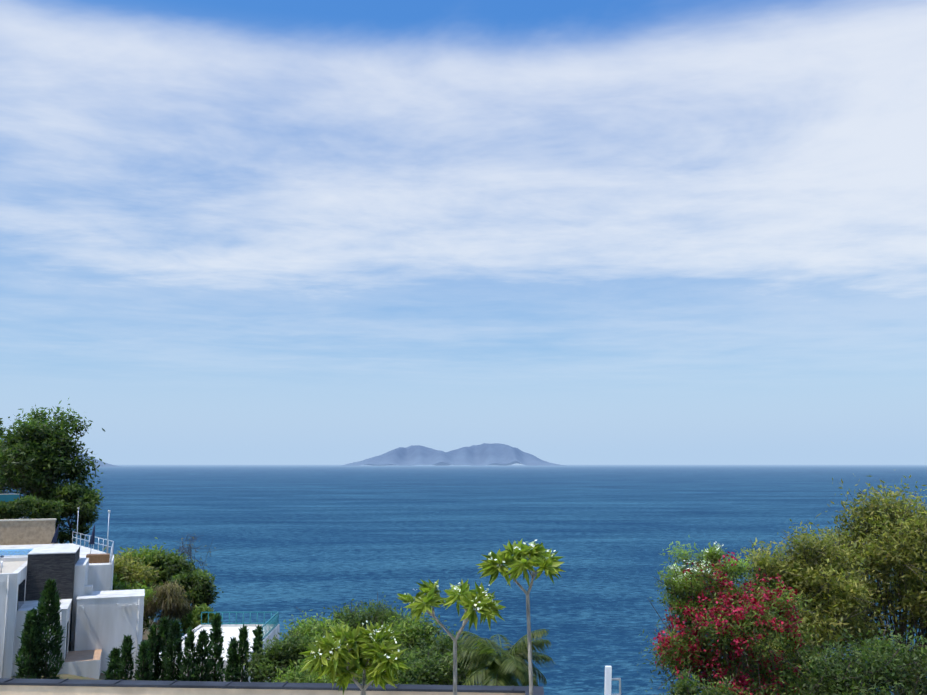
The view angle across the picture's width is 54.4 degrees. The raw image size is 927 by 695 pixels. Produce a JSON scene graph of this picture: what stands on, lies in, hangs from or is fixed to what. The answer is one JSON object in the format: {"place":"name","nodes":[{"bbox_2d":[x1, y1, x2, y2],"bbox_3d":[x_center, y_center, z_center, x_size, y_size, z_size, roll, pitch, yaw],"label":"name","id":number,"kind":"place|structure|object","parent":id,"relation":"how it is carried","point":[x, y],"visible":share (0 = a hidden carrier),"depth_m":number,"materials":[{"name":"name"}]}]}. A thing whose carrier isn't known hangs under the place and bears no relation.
{"place":"outdoors","nodes":[
{"label":"outdoors","id":0,"kind":"place"},
{"bbox_2d":[0,438,122,466],"bbox_3d":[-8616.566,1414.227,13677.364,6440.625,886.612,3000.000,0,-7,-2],"label":"headland","id":1,"kind":"structure","parent":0,"point":[101,463],"depth_m":13897.90,"materials":[{"name":"stone"}]},
{"bbox_2d":[12,543,279,679],"bbox_3d":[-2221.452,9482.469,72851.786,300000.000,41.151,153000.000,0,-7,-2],"label":"ground","id":2,"kind":"structure","parent":0,"point":[101,677],"depth_m":51.51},
{"bbox_2d":[0,419,6,492],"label":"tree","id":3,"kind":"object","parent":2,"relation":"on","point":[1,430],"visible":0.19,"depth_m":102.03,"materials":[{"name":"green plant"}]},
{"bbox_2d":[0,441,27,498],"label":"headland tree","id":4,"kind":"object","parent":2,"relation":"on","point":[3,491],"visible":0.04,"depth_m":105.19,"materials":[{"name":"green plant"}]},
{"bbox_2d":[13,578,67,678],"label":"cypress group","id":5,"kind":"object","parent":2,"relation":"on","point":[32,661],"visible":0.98,"depth_m":47.63,"materials":[{"name":"green plant"}]},
{"bbox_2d":[0,398,104,529],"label":"headland tree","id":6,"kind":"object","parent":2,"relation":"on","point":[40,461],"visible":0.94,"depth_m":91.03,"materials":[{"name":"green plant"}]},
{"bbox_2d":[35,480,104,543],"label":"tree","id":7,"kind":"object","parent":2,"relation":"on","point":[74,500],"visible":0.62,"depth_m":89.66,"materials":[{"name":"green plant"}]},
{"bbox_2d":[0,494,144,679],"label":"house","id":8,"kind":"structure","parent":2,"relation":"on","point":[99,616],"depth_m":55.31,"materials":[{"name":"paint"}]},
{"bbox_2d":[0,494,64,518],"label":"hedge","id":9,"kind":"object","parent":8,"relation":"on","point":[26,506],"visible":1,"depth_m":78.04,"materials":[{"name":"green plant"}]},
{"bbox_2d":[113,572,124,588],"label":"bush","id":10,"kind":"object","parent":2,"relation":"on","point":[115,579],"visible":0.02,"depth_m":68.51,"materials":[{"name":"green plant"}]},
{"bbox_2d":[104,546,158,589],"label":"bush","id":11,"kind":"object","parent":2,"relation":"on","point":[128,569],"visible":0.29,"depth_m":71.74,"materials":[{"name":"green plant"}]},
{"bbox_2d":[113,578,158,633],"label":"bush","id":12,"kind":"object","parent":2,"relation":"on","point":[126,586],"visible":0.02,"depth_m":67.24,"materials":[{"name":"green plant"}]},
{"bbox_2d":[116,537,174,584],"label":"bush","id":13,"kind":"object","parent":2,"relation":"on","point":[146,553],"visible":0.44,"depth_m":76.61,"materials":[{"name":"green plant"}]},
{"bbox_2d":[143,579,194,632],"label":"dry weeping tree","id":14,"kind":"object","parent":2,"relation":"on","point":[172,603],"visible":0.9,"depth_m":65.73,"materials":[{"name":"brown plant"}]},
{"bbox_2d":[146,549,201,591],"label":"bush","id":15,"kind":"object","parent":2,"relation":"on","point":[173,564],"visible":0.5,"depth_m":76.43,"materials":[{"name":"green plant"}]},
{"bbox_2d":[101,612,263,681],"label":"cypress trees","id":16,"kind":"object","parent":2,"relation":"on","point":[168,645],"visible":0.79,"depth_m":46.77,"materials":[{"name":"green plant"}]},
{"bbox_2d":[160,566,223,619],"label":"bush","id":17,"kind":"object","parent":2,"relation":"on","point":[200,587],"visible":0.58,"depth_m":72.83,"materials":[{"name":"green plant"}]},
{"bbox_2d":[172,533,219,604],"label":"bare tree","id":18,"kind":"object","parent":2,"relation":"on","point":[185,549],"visible":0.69,"depth_m":80.99,"materials":[{"name":"plant"}]},
{"bbox_2d":[180,603,216,636],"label":"bush","id":19,"kind":"object","parent":2,"relation":"on","point":[193,620],"visible":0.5,"depth_m":66.79,"materials":[{"name":"green plant"}]},
{"bbox_2d":[153,611,279,681],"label":"building","id":20,"kind":"structure","parent":2,"relation":"on","point":[269,629],"depth_m":59.33,"materials":[{"name":"white paint"}]},
{"bbox_2d":[0,678,543,694],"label":"parapet wall","id":21,"kind":"structure","parent":2,"relation":"on","point":[15,686],"depth_m":18.94,"materials":[{"name":"concrete"}]},
{"bbox_3d":[-1.752,6.869,15.626,0.900,0.500,0.900,0,-7,-2],"label":"frangipani planter","id":22,"kind":"object","parent":21,"relation":"on","visible":0},
{"bbox_2d":[299,620,410,694],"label":"frangipani tree","id":23,"kind":"object","parent":22,"relation":"on","point":[372,652],"visible":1,"depth_m":15.49,"materials":[{"name":"green plant"}]},
{"bbox_2d":[238,627,318,681],"bbox_3d":[-5.982,12.877,31.382,3.426,6.121,3.824,0,-7,-2],"label":"shrub","id":24,"kind":"object","parent":2,"relation":"on","point":[282,654],"visible":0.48,"depth_m":30.99,"materials":[{"name":"green plant"}]},
{"bbox_2d":[275,610,360,662],"bbox_3d":[-5.171,13.161,34.383,4.520,6.225,4.117,5,-9,-31],"label":"shrub","id":25,"kind":"object","parent":2,"relation":"on","point":[319,628],"visible":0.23,"depth_m":34.22,"materials":[{"name":"green plant"}]},
{"bbox_2d":[265,654,372,683],"bbox_3d":[-4.519,12.057,28.476,3.952,5.416,4.186,0,-7,-2],"label":"shrub","id":26,"kind":"object","parent":2,"relation":"on","point":[293,676],"visible":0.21,"depth_m":28.08,"materials":[{"name":"green plant"}]},
{"bbox_2d":[296,596,411,630],"bbox_3d":[-3.774,13.347,36.434,5.182,6.845,4.409,4,-8,-27],"label":"shrub","id":27,"kind":"object","parent":2,"relation":"on","point":[374,616],"visible":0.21,"depth_m":36.56,"materials":[{"name":"green plant"}]},
{"bbox_2d":[356,607,448,652],"bbox_3d":[-2.088,13.258,34.487,4.191,7.008,4.218,6,-10,-39],"label":"shrub","id":28,"kind":"object","parent":2,"relation":"on","point":[412,634],"visible":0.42,"depth_m":34.22,"materials":[{"name":"green plant"}]},
{"bbox_2d":[356,620,477,684],"bbox_3d":[-2.081,11.760,28.710,4.813,5.772,4.895,7,-10,-44],"label":"shrub","id":29,"kind":"object","parent":2,"relation":"on","point":[430,671],"visible":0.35,"depth_m":28.60,"materials":[{"name":"green plant"}]},
{"bbox_2d":[402,625,481,684],"bbox_3d":[-0.774,12.897,31.427,3.548,6.027,3.719,0,-7,-2],"label":"shrub","id":30,"kind":"object","parent":2,"relation":"on","point":[446,643],"visible":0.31,"depth_m":31.57,"materials":[{"name":"green plant"}]},
{"bbox_2d":[444,629,556,686],"bbox_3d":[1.219,11.965,28.946,3.339,5.952,3.516,-4,-8,26],"label":"palm tree","id":31,"kind":"object","parent":2,"relation":"on","point":[508,667],"visible":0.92,"depth_m":28.59,"materials":[{"name":"green plant"}]},
{"bbox_2d":[604,666,620,694],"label":"white post with bracket","id":32,"kind":"object","parent":2,"relation":"on","point":[608,678],"visible":1,"depth_m":20.19,"materials":[{"name":"metal"}]},
{"bbox_2d":[651,662,746,694],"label":"shrub","id":33,"kind":"object","parent":2,"relation":"on","point":[687,686],"visible":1,"depth_m":19.63,"materials":[{"name":"green plant"}]},
{"bbox_2d":[637,541,831,694],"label":"oleander","id":34,"kind":"object","parent":2,"relation":"on","point":[679,648],"depth_m":22.99,"materials":[{"name":"plant"}]},
{"bbox_2d":[728,626,845,694],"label":"shrub","id":35,"kind":"object","parent":2,"relation":"on","point":[807,642],"visible":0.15,"depth_m":25.46,"materials":[{"name":"green plant"}]},
{"bbox_2d":[733,513,889,662],"bbox_3d":[11.090,10.970,28.968,5.519,11.032,6.111,0,-7,-2],"label":"olive tree","id":36,"kind":"object","parent":2,"relation":"on","point":[805,572],"visible":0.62,"depth_m":28.75,"materials":[{"name":"green plant"}]},
{"bbox_2d":[765,475,926,694],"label":"tree","id":37,"kind":"object","parent":2,"relation":"on","point":[896,532],"visible":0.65,"depth_m":32.26,"materials":[{"name":"green plant"}]},
{"bbox_2d":[776,621,926,694],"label":"shrub","id":38,"kind":"object","parent":2,"relation":"on","point":[873,664],"visible":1,"depth_m":21.51,"materials":[{"name":"green plant"}]},
{"bbox_2d":[396,579,504,694],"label":"frangipani tree","id":39,"kind":"object","parent":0,"point":[483,603],"visible":1,"depth_m":14.25,"materials":[{"name":"green plant"}]},
{"bbox_2d":[341,443,565,465],"bbox_3d":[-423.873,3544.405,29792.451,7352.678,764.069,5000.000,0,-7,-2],"label":"island","id":40,"kind":"structure","parent":0,"point":[483,454],"depth_m":28656.02,"materials":[{"name":"stone"}]},
{"bbox_2d":[0,0,926,464],"label":"sky","id":41,"kind":"structure","parent":0,"point":[233,232],"materials":[{"name":"blue"}]},
{"bbox_2d":[2,465,926,694],"bbox_3d":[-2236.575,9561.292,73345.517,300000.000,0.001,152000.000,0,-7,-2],"label":"sea","id":42,"kind":"structure","parent":0,"point":[287,540],"depth_m":490.45,"materials":[{"name":"liquid"}]},
{"bbox_2d":[477,538,564,694],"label":"frangipani tree","id":43,"kind":"object","parent":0,"point":[493,564],"visible":1,"depth_m":13.49,"materials":[{"name":"green plant"}]}
]}

